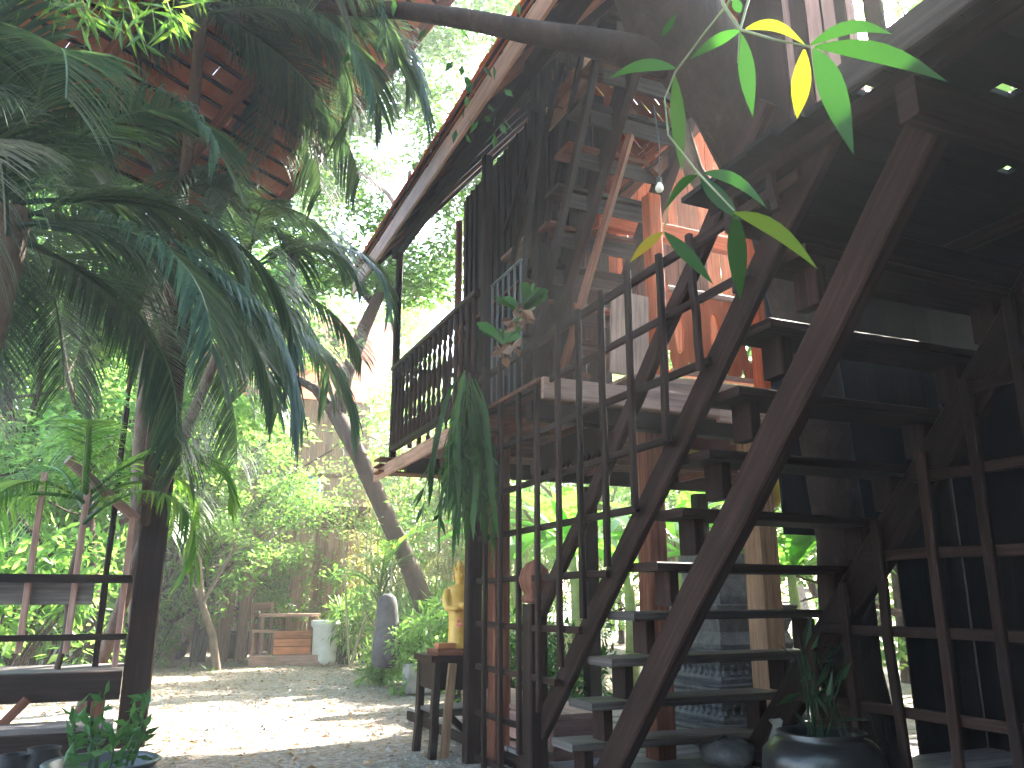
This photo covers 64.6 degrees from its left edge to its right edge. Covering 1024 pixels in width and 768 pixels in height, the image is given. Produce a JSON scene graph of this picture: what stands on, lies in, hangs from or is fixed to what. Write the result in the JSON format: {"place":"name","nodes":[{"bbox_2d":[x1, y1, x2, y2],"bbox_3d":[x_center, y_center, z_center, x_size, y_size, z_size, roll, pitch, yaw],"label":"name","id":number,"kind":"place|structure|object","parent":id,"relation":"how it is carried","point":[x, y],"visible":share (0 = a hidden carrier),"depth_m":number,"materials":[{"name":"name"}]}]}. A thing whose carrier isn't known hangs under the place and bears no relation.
{"place":"outdoors","nodes":[
{"label":"outdoors","id":0,"kind":"place"},
{"bbox_2d":[0,603,914,767],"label":"ground","id":1,"kind":"structure","parent":0,"point":[224,741],"depth_m":9.03,"materials":[{"name":"sand"}]},
{"bbox_2d":[0,752,29,767],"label":"clay pot","id":2,"kind":"object","parent":1,"relation":"on","point":[14,760],"visible":0.91,"depth_m":5.07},
{"bbox_2d":[25,745,61,767],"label":"clay pot","id":3,"kind":"object","parent":1,"relation":"on","point":[38,756],"visible":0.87,"depth_m":5.14,"materials":[{"name":"ceramic"}]},
{"bbox_2d":[0,511,127,665],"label":"shrub","id":4,"kind":"object","parent":1,"relation":"on","point":[7,649],"visible":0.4,"depth_m":10.75,"materials":[{"name":"green plant"}]},
{"bbox_2d":[0,518,127,665],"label":"shrub","id":5,"kind":"object","parent":1,"relation":"on","point":[113,593],"visible":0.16,"depth_m":12.56,"materials":[{"name":"green plant"}]},
{"bbox_2d":[1,516,188,665],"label":"shrub","id":6,"kind":"object","parent":1,"relation":"on","point":[119,562],"visible":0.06,"depth_m":14.33,"materials":[{"name":"green plant"}]},
{"bbox_2d":[39,681,161,767],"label":"potted plant","id":7,"kind":"object","parent":1,"relation":"on","point":[108,756],"visible":1,"depth_m":5.03,"materials":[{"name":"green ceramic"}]},
{"bbox_2d":[0,418,242,668],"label":"palm tree","id":8,"kind":"object","parent":1,"relation":"on","point":[181,512],"visible":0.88,"depth_m":6.92,"materials":[{"name":"green plant"}]},
{"bbox_2d":[0,204,260,516],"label":"leafy tree","id":9,"kind":"object","parent":1,"relation":"on","point":[33,407],"visible":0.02,"depth_m":14.94,"materials":[{"name":"green plant"}]},
{"bbox_2d":[0,240,272,615],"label":"leafy tree","id":10,"kind":"object","parent":1,"relation":"on","point":[112,417],"visible":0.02,"depth_m":17.07,"materials":[{"name":"green plant"}]},
{"bbox_2d":[101,555,197,659],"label":"shrub","id":11,"kind":"object","parent":1,"relation":"on","point":[173,580],"visible":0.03,"depth_m":16.78,"materials":[{"name":"green plant"}]},
{"bbox_2d":[110,590,194,667],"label":"shrub","id":12,"kind":"object","parent":1,"relation":"on","point":[167,634],"visible":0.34,"depth_m":15.89,"materials":[{"name":"green plant"}]},
{"bbox_2d":[2,214,312,659],"bbox_3d":[-9.039,0.601,18.992,12.609,11.262,10.119,12,-19,-37],"label":"leafy tree","id":13,"kind":"object","parent":1,"relation":"on","point":[65,514],"visible":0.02,"depth_m":16.17,"materials":[{"name":"green plant"}]},
{"bbox_2d":[0,0,320,506],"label":"palm tree","id":14,"kind":"object","parent":1,"relation":"on","point":[28,101],"visible":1,"depth_m":4.87,"materials":[{"name":"green plant"}]},
{"bbox_2d":[0,420,323,670],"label":"garden tree","id":15,"kind":"object","parent":1,"relation":"on","point":[274,591],"visible":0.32,"depth_m":16.57,"materials":[{"name":"green plant"}]},
{"bbox_2d":[159,627,189,659],"bbox_3d":[-7.556,5.655,17.657,0.966,0.651,0.951,6,-16,-23],"label":"trunk","id":16,"kind":"object","parent":1,"relation":"on","point":[183,639],"visible":0.19,"depth_m":17.50,"materials":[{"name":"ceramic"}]},
{"bbox_2d":[0,115,363,625],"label":"palm tree","id":17,"kind":"object","parent":1,"relation":"on","point":[324,365],"visible":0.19,"depth_m":8.95,"materials":[{"name":"green plant"}]},
{"bbox_2d":[0,178,364,663],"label":"garden tree","id":18,"kind":"object","parent":1,"relation":"on","point":[128,400],"visible":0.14,"depth_m":11.88,"materials":[{"name":"green plant"}]},
{"bbox_2d":[173,618,192,658],"bbox_3d":[-7.319,5.535,17.782,0.689,0.947,0.694,6,-16,-23],"label":"trunk","id":19,"kind":"object","parent":1,"relation":"on","point":[181,653],"visible":0.27,"depth_m":17.63,"materials":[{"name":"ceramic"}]},
{"bbox_2d":[11,234,355,561],"bbox_3d":[-10.346,-0.145,22.872,11.834,14.672,12.643,3,-15,-12],"label":"leafy tree","id":20,"kind":"object","parent":1,"relation":"on","point":[327,300],"depth_m":27.30,"materials":[{"name":"green plant"}]},
{"bbox_2d":[0,400,384,670],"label":"garden tree","id":21,"kind":"object","parent":1,"relation":"on","point":[202,596],"visible":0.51,"depth_m":15.36,"materials":[{"name":"green plant"}]},
{"bbox_2d":[0,288,390,675],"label":"leafy tree","id":22,"kind":"object","parent":1,"relation":"on","point":[282,437],"visible":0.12,"depth_m":17.01,"materials":[{"name":"green plant"}]},
{"bbox_2d":[2,137,412,625],"bbox_3d":[-11.618,0.491,24.268,15.878,14.227,12.640,-2,-15,8],"label":"leafy tree","id":23,"kind":"object","parent":1,"relation":"on","point":[342,314],"depth_m":27.86,"materials":[{"name":"green plant"}]},
{"bbox_2d":[0,230,424,623],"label":"leafy tree","id":24,"kind":"object","parent":1,"relation":"on","point":[372,445],"depth_m":29.06,"materials":[{"name":"green plant"}]},
{"bbox_2d":[7,0,437,543],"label":"palm tree","id":25,"kind":"object","parent":1,"relation":"on","point":[255,37],"visible":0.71,"depth_m":6.89,"materials":[{"name":"green plant"}]},
{"bbox_2d":[16,0,219,59],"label":"bamboo spray","id":26,"kind":"object","parent":25,"relation":"hanging from","point":[175,28],"visible":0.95,"depth_m":4.37,"materials":[{"name":"plant"}]},
{"bbox_2d":[0,0,454,755],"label":"verandah house","id":27,"kind":"structure","parent":1,"relation":"on","point":[226,90],"depth_m":7.09,"materials":[{"name":"brown wood"}]},
{"bbox_2d":[74,163,399,713],"bbox_3d":[-2.534,0.766,7.468,2.687,4.913,2.940,6,-16,-23],"label":"palm tree","id":28,"kind":"object","parent":1,"relation":"on","point":[200,173],"visible":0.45,"depth_m":7.61,"materials":[{"name":"green plant"}]},
{"bbox_2d":[216,598,258,657],"bbox_3d":[-6.183,5.431,18.218,0.918,1.371,0.985,6,-16,-23],"label":"trunk","id":29,"kind":"object","parent":1,"relation":"on","point":[231,645],"visible":0.21,"depth_m":17.84,"materials":[{"name":"wood"}]},
{"bbox_2d":[0,645,514,767],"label":"leaf litter","id":30,"kind":"object","parent":1,"relation":"on","point":[368,762],"visible":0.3,"depth_m":9.10,"materials":[{"name":"plant"}]},
{"bbox_2d":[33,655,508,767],"bbox_3d":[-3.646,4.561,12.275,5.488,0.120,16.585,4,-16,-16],"label":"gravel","id":31,"kind":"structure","parent":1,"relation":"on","point":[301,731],"depth_m":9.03,"materials":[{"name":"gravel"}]},
{"bbox_2d":[169,315,392,665],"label":"house","id":32,"kind":"structure","parent":1,"relation":"on","point":[381,342],"depth_m":18.57,"materials":[{"name":"brown wood"}]},
{"bbox_2d":[248,602,274,655],"bbox_3d":[-4.952,4.847,16.079,0.440,1.000,0.440,6,-16,-23],"label":"wooden chair","id":33,"kind":"object","parent":32,"relation":"on","point":[262,606],"visible":0.97,"depth_m":16.18,"materials":[{"name":"brown wood"}]},
{"bbox_2d":[255,613,320,654],"bbox_3d":[-4.544,5.037,16.362,1.200,0.780,0.600,6,-16,-23],"label":"wooden table","id":34,"kind":"object","parent":32,"relation":"on","point":[260,636],"visible":0.78,"depth_m":16.27,"materials":[{"name":"brown wood"}]},
{"bbox_2d":[270,631,310,654],"bbox_3d":[-4.441,5.170,16.240,0.720,0.440,0.455,6,-16,-23],"label":"orange crate","id":35,"kind":"object","parent":32,"relation":"on","point":[292,642],"visible":0.97,"depth_m":16.04,"materials":[{"name":"brown wood"}]},
{"bbox_2d":[311,620,339,665],"bbox_3d":[-3.743,5.167,16.209,0.580,0.850,0.571,6,-16,-23],"label":"white planter","id":36,"kind":"object","parent":1,"relation":"on","point":[323,649],"visible":0.77,"depth_m":16.03,"materials":[{"name":"paint"}]},
{"bbox_2d":[301,593,373,665],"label":"leafy plant","id":37,"kind":"object","parent":1,"relation":"on","point":[341,653],"visible":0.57,"depth_m":16.15,"materials":[{"name":"green plant"}]},
{"bbox_2d":[252,149,434,630],"bbox_3d":[-7.574,0.294,34.770,16.094,19.955,17.195,-5,-16,19],"label":"leafy tree","id":38,"kind":"object","parent":1,"relation":"on","point":[413,335],"visible":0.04,"depth_m":32.44,"materials":[{"name":"green plant"}]},
{"bbox_2d":[308,585,393,662],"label":"shrub","id":39,"kind":"object","parent":1,"relation":"on","point":[357,616],"visible":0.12,"depth_m":16.80,"materials":[{"name":"green plant"}]},
{"bbox_2d":[290,486,421,656],"bbox_3d":[-3.342,4.221,18.540,2.385,4.026,3.956,-10,-18,34],"label":"bamboo clump","id":40,"kind":"object","parent":1,"relation":"on","point":[304,583],"visible":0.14,"depth_m":18.16,"materials":[{"name":"green plant"}]},
{"bbox_2d":[310,441,412,567],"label":"leafy tree","id":41,"kind":"object","parent":1,"relation":"on","point":[387,490],"visible":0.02,"depth_m":25.49,"materials":[{"name":"green plant"}]},
{"bbox_2d":[325,529,423,681],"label":"palm seedling","id":42,"kind":"object","parent":1,"relation":"on","point":[379,587],"visible":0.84,"depth_m":12.84,"materials":[{"name":"green plant"}]},
{"bbox_2d":[233,0,519,635],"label":"leaning tree","id":43,"kind":"object","parent":1,"relation":"on","point":[443,48],"visible":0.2,"depth_m":14.53,"materials":[{"name":"brown plant"}]},
{"bbox_2d":[371,542,400,668],"bbox_3d":[-1.796,3.295,12.316,0.413,1.893,0.995,-3,-15,10],"label":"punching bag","id":44,"kind":"object","parent":43,"relation":"hanging from","point":[387,613],"visible":0.87,"depth_m":11.80,"materials":[{"name":"stone"}]},
{"bbox_2d":[306,299,451,622],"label":"leafy tree","id":45,"kind":"object","parent":1,"relation":"on","point":[370,447],"visible":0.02,"depth_m":33.69,"materials":[{"name":"green plant"}]},
{"bbox_2d":[352,627,407,687],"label":"leafy plant","id":46,"kind":"object","parent":1,"relation":"on","point":[378,675],"visible":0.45,"depth_m":12.05,"materials":[{"name":"green plant"}]},
{"bbox_2d":[346,579,452,671],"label":"shrub","id":47,"kind":"object","parent":1,"relation":"on","point":[402,601],"visible":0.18,"depth_m":14.91,"materials":[{"name":"green plant"}]},
{"bbox_2d":[352,479,463,594],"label":"leafy tree","id":48,"kind":"object","parent":1,"relation":"on","point":[415,537],"visible":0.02,"depth_m":25.56,"materials":[{"name":"green plant"}]},
{"bbox_2d":[363,470,464,598],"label":"leafy tree","id":49,"kind":"object","parent":1,"relation":"on","point":[425,537],"visible":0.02,"depth_m":24.01,"materials":[{"name":"green plant"}]},
{"bbox_2d":[384,610,445,696],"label":"shrub","id":50,"kind":"object","parent":1,"relation":"on","point":[408,638],"visible":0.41,"depth_m":11.43,"materials":[{"name":"green plant"}]},
{"bbox_2d":[402,663,430,693],"bbox_3d":[-1.266,4.085,11.269,0.450,0.380,0.300,6,-16,-23],"label":"planter","id":51,"kind":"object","parent":1,"relation":"on","point":[409,673],"depth_m":11.09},
{"bbox_2d":[322,358,522,668],"bbox_3d":[-1.858,2.558,16.555,4.472,6.099,3.438,10,-18,-34],"label":"bamboo clump","id":52,"kind":"object","parent":1,"relation":"on","point":[444,568],"visible":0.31,"depth_m":16.03,"materials":[{"name":"green plant"}]},
{"bbox_2d":[411,652,462,759],"bbox_3d":[-0.484,2.715,6.893,0.610,0.803,0.536,6,-16,-23],"label":"rustic table","id":53,"kind":"object","parent":1,"relation":"on","point":[436,674],"visible":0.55,"depth_m":6.69,"materials":[{"name":"brown wood"}]},
{"bbox_2d":[427,642,462,655],"bbox_3d":[-0.456,2.257,6.922,0.470,0.098,0.300,6,-16,-23],"label":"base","id":54,"kind":"object","parent":53,"relation":"on","point":[444,649],"visible":0.75,"depth_m":6.77,"materials":[{"name":"red wood"}]},
{"bbox_2d":[442,559,464,648],"bbox_3d":[-0.456,1.890,6.995,0.278,0.745,0.248,-3,-15,12],"label":"golden statue","id":55,"kind":"object","parent":54,"relation":"on","point":[453,595],"visible":0.68,"depth_m":6.93,"materials":[{"name":"gold metal"}]},
{"bbox_2d":[367,581,515,694],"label":"leafy plant","id":56,"kind":"object","parent":1,"relation":"on","point":[432,601],"visible":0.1,"depth_m":12.15,"materials":[{"name":"green plant"}]},
{"bbox_2d":[274,229,630,599],"bbox_3d":[-2.672,2.265,33.047,17.099,15.322,13.612,-3,-15,10],"label":"leafy tree","id":57,"kind":"object","parent":1,"relation":"on","point":[440,308],"depth_m":30.57,"materials":[{"name":"green plant"}]},
{"bbox_2d":[408,599,515,702],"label":"shrub","id":58,"kind":"object","parent":1,"relation":"on","point":[445,624],"visible":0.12,"depth_m":10.36,"materials":[{"name":"green plant"}]},
{"bbox_2d":[421,518,617,657],"bbox_3d":[-0.022,3.762,14.665,3.163,2.777,3.394,-12,-19,38],"label":"banana plant","id":59,"kind":"object","parent":1,"relation":"on","point":[527,539],"visible":0.21,"depth_m":14.39,"materials":[{"name":"green plant"}]},
{"bbox_2d":[411,480,630,651],"bbox_3d":[0.534,3.987,19.478,4.379,5.060,6.562,-9,-17,30],"label":"bamboo clump","id":60,"kind":"object","parent":1,"relation":"on","point":[527,556],"visible":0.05,"depth_m":18.79,"materials":[{"name":"green plant"}]},
{"bbox_2d":[460,607,587,700],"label":"shrub","id":61,"kind":"object","parent":1,"relation":"on","point":[549,649],"visible":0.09,"depth_m":8.94,"materials":[{"name":"green plant"}]},
{"bbox_2d":[349,244,752,571],"bbox_3d":[0.834,1.029,15.648,7.819,8.703,9.743,2,-15,-9],"label":"shade tree","id":62,"kind":"object","parent":1,"relation":"on","point":[524,512],"visible":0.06,"depth_m":15.45,"materials":[{"name":"green plant"}]},
{"bbox_2d":[352,0,785,764],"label":"stilt house","id":63,"kind":"structure","parent":1,"relation":"on","point":[446,170],"depth_m":7.62,"materials":[{"name":"red wood"}]},
{"bbox_2d":[494,282,548,331],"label":"staghorn fern","id":64,"kind":"object","parent":63,"relation":"attached to","point":[532,298],"visible":0.99,"depth_m":5.91,"materials":[{"name":"green plant"}]},
{"bbox_2d":[510,85,546,392],"bbox_3d":[0.135,-1.242,7.023,0.489,2.862,0.076,-14,-20,42],"label":"leaning timber","id":65,"kind":"object","parent":63,"relation":"on","point":[534,176],"visible":0.64,"depth_m":7.07,"materials":[{"name":"wood"}]},
{"bbox_2d":[522,59,600,385],"bbox_3d":[0.417,-1.387,6.667,0.963,2.963,0.079,-14,-20,43],"label":"leaning timber","id":66,"kind":"object","parent":63,"relation":"on","point":[566,197],"visible":0.74,"depth_m":6.65,"materials":[{"name":"brown wood"}]},
{"bbox_2d":[560,133,633,378],"bbox_3d":[0.644,-0.969,6.349,0.746,1.995,0.064,-9,-17,31],"label":"leaning timber","id":67,"kind":"object","parent":63,"relation":"on","point":[600,239],"visible":0.79,"depth_m":6.34,"materials":[{"name":"red wood"}]},
{"bbox_2d":[502,10,695,382],"bbox_3d":[0.749,-1.326,7.480,1.109,3.009,2.690,6,-16,-23],"label":"loft stair","id":68,"kind":"object","parent":63,"relation":"on","point":[615,120],"visible":0.47,"depth_m":7.28,"materials":[{"name":"brown wood"}]},
{"bbox_2d":[653,105,663,192],"bbox_3d":[1.104,-1.796,6.159,0.064,0.750,0.062,6,-16,-23],"label":"light bulb","id":69,"kind":"object","parent":63,"relation":"hanging from","point":[659,188],"visible":1,"depth_m":6.11,"materials":[{"name":"white glass"}]},
{"bbox_2d":[689,437,729,453],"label":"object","id":70,"kind":"object","parent":63,"relation":"hanging from","point":[700,444],"visible":0.17,"depth_m":6.96,"materials":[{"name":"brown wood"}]},
{"bbox_2d":[773,479,780,507],"bbox_3d":[2.119,0.759,6.918,0.380,0.649,0.380,6,-16,-23],"label":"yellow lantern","id":71,"kind":"object","parent":63,"relation":"hanging from","point":[776,495],"visible":0.09,"depth_m":6.72,"materials":[{"name":"paper"}]},
{"bbox_2d":[510,607,629,697],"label":"shrub","id":72,"kind":"object","parent":1,"relation":"on","point":[574,692],"visible":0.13,"depth_m":9.86,"materials":[{"name":"green plant"}]},
{"bbox_2d":[512,487,638,645],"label":"leafy tree","id":73,"kind":"object","parent":1,"relation":"on","point":[552,563],"visible":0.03,"depth_m":23.29,"materials":[{"name":"green plant"}]},
{"bbox_2d":[510,486,677,681],"bbox_3d":[1.052,3.187,12.730,3.490,2.893,3.712,6,-16,-23],"label":"banana plant","id":74,"kind":"object","parent":1,"relation":"on","point":[548,506],"visible":0.34,"depth_m":12.88,"materials":[{"name":"green plant"}]},
{"bbox_2d":[412,360,780,561],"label":"shade tree","id":75,"kind":"object","parent":1,"relation":"on","point":[674,558],"depth_m":19.12,"materials":[{"name":"green plant"}]},
{"bbox_2d":[307,0,900,767],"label":"old tree","id":76,"kind":"object","parent":1,"relation":"on","point":[713,96],"visible":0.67,"depth_m":5.23,"materials":[{"name":"brown plant"}]},
{"bbox_2d":[531,532,679,684],"bbox_3d":[1.710,3.264,11.916,3.209,2.328,2.689,-9,-17,31],"label":"banana plant","id":77,"kind":"object","parent":1,"relation":"on","point":[629,597],"visible":0.24,"depth_m":11.89,"materials":[{"name":"green plant"}]},
{"bbox_2d":[540,482,676,644],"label":"leafy tree","id":78,"kind":"object","parent":1,"relation":"on","point":[621,632],"visible":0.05,"depth_m":23.28,"materials":[{"name":"green plant"}]},
{"bbox_2d":[462,169,802,767],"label":"lattice screen","id":79,"kind":"object","parent":1,"relation":"on","point":[476,715],"visible":0.91,"depth_m":5.45,"materials":[{"name":"brown wood"}]},
{"bbox_2d":[410,370,500,566],"bbox_3d":[-0.383,0.687,6.542,0.658,1.620,0.697,12,-19,-38],"label":"staghorn fern","id":80,"kind":"object","parent":79,"relation":"hanging from","point":[469,447],"visible":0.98,"depth_m":6.46,"materials":[{"name":"green plant"}]},
{"bbox_2d":[477,317,523,368],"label":"staghorn fern","id":81,"kind":"object","parent":79,"relation":"attached to","point":[503,338],"visible":0.98,"depth_m":6.02,"materials":[{"name":"green plant"}]},
{"bbox_2d":[598,491,724,589],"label":"banana plant","id":82,"kind":"object","parent":1,"relation":"on","point":[684,499],"visible":0.16,"depth_m":14.23,"materials":[{"name":"green plant"}]},
{"bbox_2d":[541,493,791,635],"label":"leafy tree","id":83,"kind":"object","parent":1,"relation":"on","point":[637,606],"visible":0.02,"depth_m":23.33,"materials":[{"name":"green plant"}]},
{"bbox_2d":[610,351,744,561],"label":"leafy tree","id":84,"kind":"object","parent":1,"relation":"on","point":[626,494],"visible":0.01,"depth_m":21.82,"materials":[{"name":"green plant"}]},
{"bbox_2d":[407,701,1012,767],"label":"platform","id":85,"kind":"structure","parent":1,"relation":"on","point":[688,756],"depth_m":5.93,"materials":[{"name":"grey concrete"}]},
{"bbox_2d":[461,688,603,761],"bbox_3d":[0.131,2.804,6.693,0.505,0.372,1.865,6,-16,-23],"label":"plank bench","id":86,"kind":"object","parent":85,"relation":"on","point":[572,721],"visible":0.28,"depth_m":5.88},
{"bbox_2d":[669,553,811,745],"bbox_3d":[1.876,2.247,7.023,1.131,1.499,1.131,6,-16,-23],"label":"carved pedestal","id":87,"kind":"object","parent":85,"relation":"on","point":[721,634],"visible":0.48,"depth_m":6.63,"materials":[{"name":"stone"}]},
{"bbox_2d":[768,718,800,739],"bbox_3d":[1.850,2.419,5.470,0.332,0.366,0.242,6,-16,-23],"label":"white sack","id":88,"kind":"object","parent":85,"relation":"on","point":[776,723],"visible":0.21,"depth_m":5.44,"materials":[{"name":"fabric"}]},
{"bbox_2d":[762,616,888,767],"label":"potted plant","id":89,"kind":"object","parent":85,"relation":"on","point":[809,745],"visible":1,"depth_m":4.54,"materials":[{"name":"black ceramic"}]},
{"bbox_2d":[516,87,1023,767],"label":"staircase","id":90,"kind":"structure","parent":1,"relation":"on","point":[836,291],"depth_m":4.47,"materials":[{"name":"brown wood"}]},
{"bbox_2d":[669,350,891,624],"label":"leafy tree","id":91,"kind":"object","parent":1,"relation":"on","point":[812,590],"visible":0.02,"depth_m":22.65,"materials":[{"name":"green plant"}]},
{"bbox_2d":[670,524,896,646],"bbox_3d":[3.896,3.205,11.910,2.784,2.437,3.228,-13,-20,41],"label":"banana plant","id":92,"kind":"object","parent":1,"relation":"on","point":[798,548],"visible":0.2,"depth_m":11.86,"materials":[{"name":"green plant"}]},
{"bbox_2d":[610,0,1013,683],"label":"leafy tree","id":93,"kind":"object","parent":1,"relation":"on","point":[904,672],"depth_m":12.92,"materials":[{"name":"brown plant"}]},
{"bbox_2d":[743,359,892,608],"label":"leafy tree","id":94,"kind":"object","parent":1,"relation":"on","point":[803,591],"visible":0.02,"depth_m":32.62,"materials":[{"name":"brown plant"}]},
{"bbox_2d":[778,507,882,641],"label":"leafy tree","id":95,"kind":"object","parent":1,"relation":"on","point":[814,597],"visible":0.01,"depth_m":20.98,"materials":[{"name":"green plant"}]},
{"bbox_2d":[669,0,1015,386],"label":"leafy tree","id":96,"kind":"object","parent":1,"relation":"on","point":[897,9],"visible":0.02,"depth_m":12.15,"materials":[{"name":"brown plant"}]},
{"bbox_2d":[681,0,1023,288],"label":"raised deck","id":97,"kind":"structure","parent":1,"relation":"on","point":[966,220],"depth_m":3.88,"materials":[{"name":"brown wood"}]},
{"bbox_2d":[741,168,1008,669],"bbox_3d":[7.641,0.241,13.816,8.265,9.302,10.382,-10,-18,33],"label":"shade tree","id":98,"kind":"object","parent":1,"relation":"on","point":[895,612],"visible":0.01,"depth_m":12.06,"materials":[{"name":"green plant"}]},
{"bbox_2d":[764,294,988,754],"bbox_3d":[3.601,0.784,6.837,3.448,4.500,0.039,6,-16,-23],"label":"board partition","id":99,"kind":"object","parent":1,"relation":"on","point":[884,384],"visible":0.07,"depth_m":6.57,"materials":[{"name":"brown wood"}]},
{"bbox_2d":[876,577,898,662],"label":"shade tree","id":100,"kind":"object","parent":1,"relation":"on","point":[891,598],"visible":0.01,"depth_m":17.23,"materials":[{"name":"green plant"}]},
{"bbox_2d":[754,283,1023,767],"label":"lattice fence","id":101,"kind":"object","parent":1,"relation":"on","point":[989,551],"visible":0.84,"depth_m":4.35,"materials":[{"name":"brown wood"}]},
{"bbox_2d":[941,366,1023,751],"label":"plank wall","id":102,"kind":"structure","parent":1,"relation":"on","point":[1000,433],"depth_m":6.40,"materials":[{"name":"brown wood"}]},
{"bbox_2d":[16,0,1016,602],"label":"sky","id":103,"kind":"structure","parent":0,"point":[390,146],"materials":[{"name":"white"}]},
{"bbox_2d":[698,735,755,767],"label":"boulder","id":104,"kind":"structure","parent":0,"point":[728,751],"depth_m":5.53,"materials":[{"name":"stone"}]},
{"bbox_2d":[610,0,946,300],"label":"bamboo twig","id":105,"kind":"object","parent":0,"point":[832,89],"visible":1,"depth_m":1.62,"materials":[{"name":"green plant"}]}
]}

